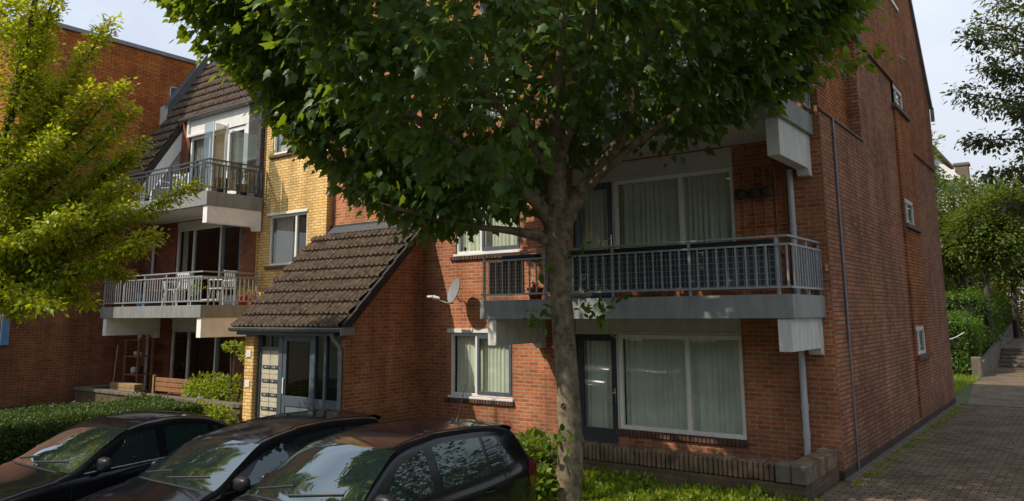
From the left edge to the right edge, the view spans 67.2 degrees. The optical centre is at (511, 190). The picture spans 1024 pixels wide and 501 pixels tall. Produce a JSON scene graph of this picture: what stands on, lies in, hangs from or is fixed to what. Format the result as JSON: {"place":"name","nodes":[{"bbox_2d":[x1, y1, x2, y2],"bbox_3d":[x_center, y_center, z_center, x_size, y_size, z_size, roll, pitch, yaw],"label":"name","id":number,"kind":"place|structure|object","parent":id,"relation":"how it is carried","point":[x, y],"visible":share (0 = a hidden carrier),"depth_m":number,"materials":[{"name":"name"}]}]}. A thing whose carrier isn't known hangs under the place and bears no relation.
{"place":"outdoors","nodes":[
{"label":"outdoors","id":0,"kind":"place"},
{"bbox_2d":[135,366,142,373],"bbox_3d":[-10.405,5.020,21.522,0.200,0.210,0.197,-7,-11,36],"label":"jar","id":1,"kind":"object","parent":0,"point":[140,369],"visible":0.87,"depth_m":21.46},
{"bbox_2d":[0,0,1023,314],"label":"sky","id":2,"kind":"structure","parent":0,"point":[142,25],"materials":[{"name":"white"}]},
{"bbox_2d":[612,316,1023,499],"bbox_3d":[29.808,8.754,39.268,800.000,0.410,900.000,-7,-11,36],"label":"ground","id":3,"kind":"structure","parent":0,"point":[962,396],"depth_m":22.83,"materials":[{"name":"soil"}]},
{"bbox_2d":[0,394,205,464],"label":"hedge","id":4,"kind":"object","parent":3,"relation":"on","point":[20,435],"visible":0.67,"depth_m":14.76,"materials":[{"name":"green plant"}]},
{"bbox_2d":[3,390,172,423],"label":"hedge sprouts","id":5,"kind":"object","parent":4,"relation":"on","point":[141,394],"visible":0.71,"depth_m":16.16,"materials":[{"name":"green plant"}]},
{"bbox_2d":[0,14,207,409],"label":"red apartment building","id":6,"kind":"structure","parent":3,"relation":"on","point":[48,359],"depth_m":21.97,"materials":[{"name":"brick"}]},
{"bbox_2d":[0,314,9,344],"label":"wall sign","id":7,"kind":"object","parent":6,"relation":"attached to","point":[5,332],"visible":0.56,"depth_m":20.05,"materials":[{"name":"blue metal"}]},
{"bbox_2d":[0,0,209,327],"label":"yellow green tree","id":8,"kind":"object","parent":3,"relation":"on","point":[41,243],"visible":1,"depth_m":13.14,"materials":[{"name":"green plant"}]},
{"bbox_2d":[109,345,143,392],"bbox_3d":[-10.336,4.868,20.706,1.300,1.402,0.250,-7,-11,36],"label":"wooden planter","id":9,"kind":"object","parent":3,"relation":"on","point":[126,386],"visible":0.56,"depth_m":20.53,"materials":[{"name":"brown wood"}]},
{"bbox_2d":[122,338,154,392],"bbox_3d":[-10.497,5.090,21.606,0.780,1.850,0.480,-7,-11,36],"label":"shelf rack","id":10,"kind":"object","parent":3,"relation":"on","point":[138,356],"visible":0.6,"depth_m":21.56,"materials":[{"name":"brown wood"}]},
{"bbox_2d":[130,367,135,373],"bbox_3d":[-10.646,5.060,21.697,0.180,0.189,0.177,-7,-11,36],"label":"jar","id":11,"kind":"object","parent":10,"relation":"on","point":[132,370],"visible":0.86,"depth_m":21.63,"materials":[{"name":"grey ceramic"}]},
{"bbox_2d":[73,382,242,424],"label":"garden wall","id":12,"kind":"structure","parent":3,"relation":"on","point":[96,393],"depth_m":19.73,"materials":[{"name":"brick"}]},
{"bbox_2d":[152,375,211,396],"bbox_3d":[-8.446,5.224,19.705,1.940,0.950,0.540,-7,-11,36],"label":"garden bench","id":13,"kind":"object","parent":3,"relation":"on","point":[170,387],"visible":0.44,"depth_m":19.78,"materials":[{"name":"brown wood"}]},
{"bbox_2d":[181,371,243,401],"bbox_3d":[-7.099,4.954,18.372,2.530,1.339,1.037,-7,-11,36],"label":"terrace shrub","id":14,"kind":"object","parent":3,"relation":"on","point":[206,388],"visible":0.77,"depth_m":18.28,"materials":[{"name":"green plant"}]},
{"bbox_2d":[189,399,237,424],"bbox_3d":[-6.620,5.015,16.802,1.882,0.924,0.642,-7,-11,36],"label":"porch shrub","id":15,"kind":"object","parent":3,"relation":"on","point":[213,410],"visible":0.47,"depth_m":16.55,"materials":[{"name":"green plant"}]},
{"bbox_2d":[100,11,333,400],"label":"yellow apartment building","id":16,"kind":"structure","parent":3,"relation":"on","point":[268,227],"depth_m":20.99,"materials":[{"name":"brick"}]},
{"bbox_2d":[136,293,153,306],"bbox_3d":[-10.011,2.979,21.006,0.450,0.380,0.250,-7,-11,36],"label":"storage box","id":17,"kind":"object","parent":16,"relation":"on","point":[145,304],"visible":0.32,"depth_m":20.89,"materials":[{"name":"blue plastic"}]},
{"bbox_2d":[146,275,165,305],"bbox_3d":[-9.818,2.753,21.180,0.552,0.882,0.516,3,-10,-21],"label":"wooden chair","id":18,"kind":"object","parent":16,"relation":"on","point":[157,276],"visible":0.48,"depth_m":21.40,"materials":[{"name":"brown wood"}]},
{"bbox_2d":[159,174,185,198],"bbox_3d":[-9.358,-0.052,21.267,0.552,0.882,0.516,-3,-9,13],"label":"balcony chair","id":19,"kind":"object","parent":16,"relation":"on","point":[175,184],"visible":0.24,"depth_m":21.41,"materials":[{"name":"white plastic"}]},
{"bbox_2d":[161,273,191,305],"bbox_3d":[-8.834,2.611,20.337,0.552,0.882,0.516,-4,-10,19],"label":"garden chair","id":20,"kind":"object","parent":16,"relation":"on","point":[182,274],"visible":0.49,"depth_m":20.49,"materials":[{"name":"white plastic"}]},
{"bbox_2d":[172,277,216,305],"bbox_3d":[-8.191,2.608,19.854,0.900,0.721,0.700,-7,-11,36],"label":"garden table","id":21,"kind":"object","parent":16,"relation":"on","point":[192,287],"visible":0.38,"depth_m":19.80,"materials":[{"name":"white plastic"}]},
{"bbox_2d":[188,173,203,191],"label":"potted plant","id":22,"kind":"object","parent":16,"relation":"on","point":[197,180],"visible":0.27,"depth_m":20.00,"materials":[{"name":"green plant"}]},
{"bbox_2d":[186,282,206,304],"bbox_3d":[-7.941,2.566,19.367,0.407,0.645,0.449,-7,-11,36],"label":"potted plant","id":23,"kind":"object","parent":16,"relation":"on","point":[195,303],"visible":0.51,"depth_m":19.27,"materials":[{"name":"green plant"}]},
{"bbox_2d":[169,329,229,400],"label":"window","id":24,"kind":"structure","parent":16,"relation":"in","point":[190,354],"depth_m":22.19,"materials":[{"name":"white glass"}]},
{"bbox_2d":[174,224,235,305],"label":"window","id":25,"kind":"structure","parent":16,"relation":"in","point":[198,248],"depth_m":22.60,"materials":[{"name":"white glass"}]},
{"bbox_2d":[190,130,233,192],"bbox_3d":[-8.618,-0.679,22.106,1.970,2.070,0.300,-7,-11,36],"label":"window","id":26,"kind":"structure","parent":16,"relation":"in","point":[201,146],"depth_m":22.07,"materials":[{"name":"clear glass"}]},
{"bbox_2d":[212,177,226,192],"bbox_3d":[-7.580,-0.078,20.000,0.250,0.500,0.300,-7,-11,36],"label":"storage box","id":27,"kind":"object","parent":16,"relation":"on","point":[216,185],"visible":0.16,"depth_m":19.89,"materials":[{"name":"beige plastic"}]},
{"bbox_2d":[207,270,236,304],"bbox_3d":[-7.370,2.487,19.635,0.516,0.882,0.552,-4,-10,21],"label":"garden chair","id":28,"kind":"object","parent":16,"relation":"on","point":[224,285],"visible":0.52,"depth_m":19.49,"materials":[{"name":"white plastic"}]},
{"bbox_2d":[214,337,235,400],"bbox_3d":[-7.444,4.748,20.416,0.910,2.100,0.465,-7,-11,36],"label":"door","id":29,"kind":"structure","parent":16,"relation":"in","point":[218,351],"depth_m":20.60,"materials":[{"name":"white glass"}]},
{"bbox_2d":[201,121,256,192],"bbox_3d":[-7.255,-0.766,19.830,0.450,1.800,1.250,-7,-11,36],"label":"wind screen","id":30,"kind":"object","parent":16,"relation":"on","point":[225,156],"visible":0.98,"depth_m":19.36,"materials":[{"name":"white glass"}]},
{"bbox_2d":[219,225,241,304],"bbox_3d":[-7.466,1.983,20.859,0.910,2.200,0.465,-7,-11,36],"label":"door","id":31,"kind":"structure","parent":16,"relation":"in","point":[238,229],"depth_m":21.01,"materials":[{"name":"white glass"}]},
{"bbox_2d":[226,125,245,193],"bbox_3d":[-7.555,-0.730,21.209,0.900,2.070,0.249,-7,-11,36],"label":"door","id":32,"kind":"structure","parent":16,"relation":"in","point":[239,132],"depth_m":21.39,"materials":[{"name":"white paint"}]},
{"bbox_2d":[236,281,251,304],"bbox_3d":[-6.875,2.625,19.738,0.411,0.629,0.377,3,-10,-21],"label":"potted plant","id":33,"kind":"object","parent":16,"relation":"on","point":[241,299],"visible":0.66,"depth_m":19.68,"materials":[{"name":"green plant"}]},
{"bbox_2d":[233,161,257,195],"bbox_3d":[-7.099,-0.292,20.117,0.717,0.952,0.774,6,-11,-34],"label":"potted plant","id":34,"kind":"object","parent":16,"relation":"on","point":[242,188],"visible":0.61,"depth_m":20.00,"materials":[{"name":"green plant"}]},
{"bbox_2d":[273,129,290,154],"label":"window","id":35,"kind":"structure","parent":16,"relation":"in","point":[277,140],"depth_m":20.33,"materials":[{"name":"white paint"}]},
{"bbox_2d":[269,212,306,265],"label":"window","id":36,"kind":"structure","parent":16,"relation":"in","point":[288,233],"depth_m":19.87,"materials":[{"name":"grey glass"}]},
{"bbox_2d":[221,338,245,402],"bbox_3d":[-6.207,4.466,17.764,1.445,2.093,0.534,-6,-11,31],"label":"climbing plant","id":37,"kind":"object","parent":3,"relation":"on","point":[233,350],"visible":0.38,"depth_m":17.94,"materials":[{"name":"green plant"}]},
{"bbox_2d":[227,218,423,421],"bbox_3d":[-3.878,3.034,16.535,3.860,5.002,2.483,-7,-11,36],"label":"entrance porch","id":38,"kind":"object","parent":3,"relation":"on","point":[332,318],"visible":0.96,"depth_m":16.17,"materials":[{"name":"red brick"}]},
{"bbox_2d":[245,380,249,386],"bbox_3d":[-5.669,4.137,16.502,0.160,0.140,0.019,-7,-11,36],"label":"wall plaque","id":39,"kind":"object","parent":38,"relation":"attached to","point":[247,383],"depth_m":16.49,"materials":[{"name":"white paint"}]},
{"bbox_2d":[246,350,250,356],"bbox_3d":[-5.674,3.515,16.602,0.160,0.140,0.019,-7,-11,36],"label":"wall plaque","id":40,"kind":"object","parent":38,"relation":"attached to","point":[248,353],"depth_m":16.59,"materials":[{"name":"white paint"}]},
{"bbox_2d":[281,336,311,413],"bbox_3d":[-4.404,4.101,15.736,0.930,2.250,0.080,-7,-11,36],"label":"door","id":41,"kind":"structure","parent":38,"relation":"in","point":[288,403],"depth_m":15.83,"materials":[{"name":"white paint"}]},
{"bbox_2d":[142,0,905,500],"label":"broadleaf tree","id":42,"kind":"object","parent":3,"relation":"on","point":[316,78],"visible":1,"depth_m":10.03,"materials":[{"name":"green plant"}]},
{"bbox_2d":[516,426,562,500],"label":"foot shrub","id":43,"kind":"object","parent":3,"relation":"on","point":[546,487],"visible":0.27,"depth_m":11.00,"materials":[{"name":"green plant"}]},
{"bbox_2d":[332,0,955,480],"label":"apartment building","id":44,"kind":"structure","parent":3,"relation":"on","point":[838,338],"depth_m":13.59,"materials":[{"name":"red brick"}]},
{"bbox_2d":[427,278,464,303],"bbox_3d":[-1.370,2.070,15.823,0.717,0.524,0.543,-2,-9,9],"label":"satellite dish","id":45,"kind":"object","parent":44,"relation":"attached to","point":[453,291],"visible":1,"depth_m":15.72,"materials":[{"name":"paint"}]},
{"bbox_2d":[451,333,512,398],"bbox_3d":[-0.540,3.542,15.693,1.810,1.460,0.322,-7,-11,36],"label":"window","id":46,"kind":"structure","parent":44,"relation":"in","point":[485,369],"depth_m":15.68,"materials":[{"name":"glass"}]},
{"bbox_2d":[457,199,519,253],"bbox_3d":[-0.417,0.690,16.041,1.890,1.420,0.322,-7,-11,36],"label":"window","id":47,"kind":"structure","parent":44,"relation":"in","point":[486,241],"depth_m":15.95,"materials":[{"name":"white glass"}]},
{"bbox_2d":[463,65,516,116],"bbox_3d":[-0.476,-2.097,16.437,1.690,1.250,0.198,-7,-11,36],"label":"window","id":48,"kind":"structure","parent":44,"relation":"in","point":[491,113],"depth_m":16.27,"materials":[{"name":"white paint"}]},
{"bbox_2d":[490,261,524,293],"bbox_3d":[-0.087,1.543,13.606,0.746,0.576,0.036,-7,-11,36],"label":"bamboo screen","id":49,"kind":"object","parent":44,"relation":"attached to","point":[505,278],"visible":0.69,"depth_m":13.61,"materials":[{"name":"wicker"}]},
{"bbox_2d":[527,281,542,299],"bbox_3d":[0.411,1.734,13.411,0.300,0.333,0.300,-7,-11,36],"label":"flower pot","id":50,"kind":"object","parent":44,"relation":"on","point":[535,296],"visible":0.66,"depth_m":13.30,"materials":[{"name":"brown ceramic"}]},
{"bbox_2d":[572,291,591,297],"bbox_3d":[1.047,1.647,13.555,0.670,0.480,0.330,-7,-11,36],"label":"air conditioner","id":51,"kind":"object","parent":44,"relation":"on","point":[581,295],"visible":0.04,"depth_m":13.31,"materials":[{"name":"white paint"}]},
{"bbox_2d":[572,39,607,126],"bbox_3d":[1.541,-1.848,14.871,0.820,2.070,0.251,-7,-11,36],"label":"door","id":52,"kind":"structure","parent":44,"relation":"in","point":[581,53],"depth_m":15.04,"materials":[{"name":"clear glass"}]},
{"bbox_2d":[574,182,612,296],"bbox_3d":[1.563,0.927,14.426,0.820,2.110,0.250,-7,-11,36],"label":"door","id":53,"kind":"structure","parent":44,"relation":"in","point":[594,222],"depth_m":14.55,"materials":[{"name":"grey glass"}]},
{"bbox_2d":[577,334,618,443],"bbox_3d":[1.584,3.662,13.987,0.820,2.070,0.247,-7,-11,36],"label":"door","id":54,"kind":"structure","parent":44,"relation":"in","point":[597,362],"depth_m":14.07,"materials":[{"name":"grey glass"}]},
{"bbox_2d":[502,239,773,261],"bbox_3d":[1.795,0.985,12.333,4.800,0.110,0.160,-7,-11,36],"label":"handrail","id":55,"kind":"object","parent":44,"relation":"attached to","point":[704,245],"visible":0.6,"depth_m":11.87,"materials":[{"name":"grey metal"}]},
{"bbox_2d":[547,242,781,291],"bbox_3d":[2.186,1.219,11.950,3.942,0.612,0.036,-7,-11,36],"label":"privacy screen","id":56,"kind":"object","parent":44,"relation":"attached to","point":[772,274],"visible":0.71,"depth_m":11.67,"materials":[{"name":"fabric"}]},
{"bbox_2d":[610,20,728,119],"bbox_3d":[2.866,-2.214,14.039,2.480,1.830,0.300,-7,-11,36],"label":"window","id":57,"kind":"structure","parent":44,"relation":"in","point":[678,41],"depth_m":14.25,"materials":[{"name":"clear glass"}]},
{"bbox_2d":[613,167,735,248],"bbox_3d":[2.888,0.560,13.594,2.480,1.870,0.300,-7,-11,36],"label":"window","id":58,"kind":"structure","parent":44,"relation":"in","point":[697,205],"depth_m":13.59,"materials":[{"name":"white glass"}]},
{"bbox_2d":[618,334,746,439],"bbox_3d":[2.910,3.295,13.156,2.480,1.830,0.300,-7,-11,36],"label":"window","id":59,"kind":"structure","parent":44,"relation":"in","point":[676,384],"depth_m":13.10,"materials":[{"name":"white glass"}]},
{"bbox_2d":[734,168,773,199],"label":"hanging baskets","id":60,"kind":"object","parent":44,"relation":"attached to","point":[756,192],"visible":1,"depth_m":12.45,"materials":[{"name":"black plant"}]},
{"bbox_2d":[739,164,791,275],"bbox_3d":[4.059,0.479,12.450,0.800,1.830,0.046,-7,-11,36],"label":"trellis","id":61,"kind":"object","parent":44,"relation":"attached to","point":[766,233],"visible":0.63,"depth_m":12.42,"materials":[{"name":"orange wood"}]},
{"bbox_2d":[891,84,910,121],"bbox_3d":[9.061,-2.076,18.086,0.200,0.620,1.800,-7,-11,36],"label":"window","id":62,"kind":"structure","parent":44,"relation":"in","point":[897,104],"depth_m":18.01,"materials":[{"name":"white concrete"}]},
{"bbox_2d":[904,197,921,232],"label":"window","id":63,"kind":"structure","parent":44,"relation":"in","point":[910,224],"depth_m":17.78,"materials":[{"name":"white concrete"}]},
{"bbox_2d":[916,325,933,359],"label":"window","id":64,"kind":"structure","parent":44,"relation":"in","point":[922,354],"depth_m":17.34,"materials":[{"name":"white concrete"}]},
{"bbox_2d":[513,433,839,500],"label":"terrace wall","id":65,"kind":"structure","parent":3,"relation":"on","point":[812,475],"depth_m":10.88,"materials":[{"name":"brick"}]},
{"bbox_2d":[536,460,821,500],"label":"ground cover","id":66,"kind":"object","parent":3,"relation":"on","point":[687,493],"visible":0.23,"depth_m":10.69,"materials":[{"name":"green plant"}]},
{"bbox_2d":[844,402,961,481],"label":"kerb","id":67,"kind":"structure","parent":3,"relation":"on","point":[868,466],"depth_m":13.76,"materials":[{"name":"concrete"}]},
{"bbox_2d":[932,124,960,201],"bbox_3d":[15.391,1.465,30.551,4.322,11.436,3.987,-7,-11,36],"label":"background tree","id":68,"kind":"object","parent":3,"relation":"on","point":[937,176],"visible":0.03,"depth_m":30.05,"materials":[{"name":"green plant"}]},
{"bbox_2d":[943,268,969,291],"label":"background tree","id":69,"kind":"object","parent":3,"relation":"on","point":[957,276],"depth_m":40.84,"materials":[{"name":"green plant"}]},
{"bbox_2d":[935,174,993,292],"bbox_3d":[21.661,3.658,37.829,6.168,9.310,5.444,-7,-11,36],"label":"background tree","id":70,"kind":"object","parent":3,"relation":"on","point":[950,267],"visible":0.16,"depth_m":37.46,"materials":[{"name":"green plant"}]},
{"bbox_2d":[953,372,983,393],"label":"grass","id":71,"kind":"structure","parent":3,"relation":"on","point":[965,379],"depth_m":25.95,"materials":[{"name":"green plant"}]},
{"bbox_2d":[947,307,991,375],"bbox_3d":[17.450,6.273,32.507,4.663,2.815,5.976,-7,-11,36],"label":"laurel hedge","id":72,"kind":"object","parent":3,"relation":"on","point":[967,345],"visible":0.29,"depth_m":30.02,"materials":[{"name":"green plant"}]},
{"bbox_2d":[938,176,1023,346],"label":"background tree","id":73,"kind":"object","parent":3,"relation":"on","point":[997,242],"visible":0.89,"depth_m":34.59,"materials":[{"name":"green plant"}]},
{"bbox_2d":[940,0,1023,229],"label":"overhanging tree","id":74,"kind":"object","parent":3,"relation":"on","point":[1014,107],"visible":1,"depth_m":20.68,"materials":[{"name":"green plant"}]},
{"bbox_2d":[945,283,1020,360],"bbox_3d":[22.299,6.795,39.869,6.003,4.037,13.640,-7,-11,36],"label":"tall hedge","id":75,"kind":"object","parent":3,"relation":"on","point":[970,300],"visible":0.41,"depth_m":34.66,"materials":[{"name":"green plant"}]},
{"bbox_2d":[960,404,1023,407],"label":"drain channel","id":76,"kind":"object","parent":3,"relation":"on","point":[990,405],"visible":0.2,"depth_m":19.88,"materials":[{"name":"grey metal"}]},
{"bbox_2d":[971,320,1013,376],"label":"retaining wall","id":77,"kind":"structure","parent":3,"relation":"on","point":[980,367],"depth_m":31.79,"materials":[{"name":"concrete"}]},
{"bbox_2d":[990,271,1023,334],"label":"golden shrub","id":78,"kind":"object","parent":3,"relation":"on","point":[1021,304],"visible":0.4,"depth_m":43.31,"materials":[{"name":"green plant"}]},
{"bbox_2d":[999,347,1023,366],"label":"steps","id":79,"kind":"structure","parent":3,"relation":"on","point":[1011,357],"depth_m":34.04,"materials":[{"name":"concrete"}]},
{"bbox_2d":[814,405,1023,500],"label":"path","id":80,"kind":"structure","parent":0,"point":[994,449],"depth_m":12.24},
{"bbox_2d":[851,403,969,486],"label":"moss tufts","id":81,"kind":"object","parent":80,"relation":"on","point":[878,464],"visible":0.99,"depth_m":14.03,"materials":[{"name":"green plant"}]},
{"bbox_2d":[844,388,1023,500],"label":"fallen leaves","id":82,"kind":"object","parent":80,"relation":"on","point":[950,453],"visible":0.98,"depth_m":12.64,"materials":[{"name":"brown plant"}]},
{"bbox_2d":[968,367,1023,406],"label":"path","id":83,"kind":"structure","parent":0,"point":[1003,382],"depth_m":24.30,"materials":[{"name":"grey concrete"}]},
{"bbox_2d":[1003,323,1023,347],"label":"path","id":84,"kind":"structure","parent":0,"point":[1016,343],"depth_m":37.63,"materials":[{"name":"grey concrete"}]},
{"bbox_2d":[934,148,977,211],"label":"distant house","id":85,"kind":"structure","parent":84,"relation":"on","point":[961,168],"depth_m":61.22,"materials":[{"name":"white concrete"}]},
{"bbox_2d":[947,161,1023,337],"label":"background tree","id":86,"kind":"object","parent":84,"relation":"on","point":[1012,276],"visible":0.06,"depth_m":41.62,"materials":[{"name":"green plant"}]},
{"bbox_2d":[947,270,1023,331],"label":"wild hedge","id":87,"kind":"object","parent":84,"relation":"on","point":[971,282],"depth_m":45.39,"materials":[{"name":"green plant"}]},
{"bbox_2d":[1007,154,1023,248],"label":"background tree","id":88,"kind":"object","parent":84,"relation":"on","point":[1018,179],"visible":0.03,"depth_m":38.21,"materials":[{"name":"green plant"}]},
{"label":"parking bay","id":89,"kind":"structure","parent":0,"visible":0},
{"bbox_2d":[0,410,229,500],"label":"parked car","id":90,"kind":"object","parent":89,"relation":"on","point":[81,460],"visible":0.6,"depth_m":9.91,"materials":[{"name":"black paint"}]},
{"bbox_2d":[76,409,380,500],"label":"parked car","id":91,"kind":"object","parent":89,"relation":"on","point":[230,462],"visible":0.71,"depth_m":9.16,"materials":[{"name":"black paint"}]},
{"bbox_2d":[231,384,536,500],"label":"parked car","id":92,"kind":"object","parent":89,"relation":"on","point":[449,459],"visible":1,"depth_m":8.15,"materials":[{"name":"black paint"}]}
]}

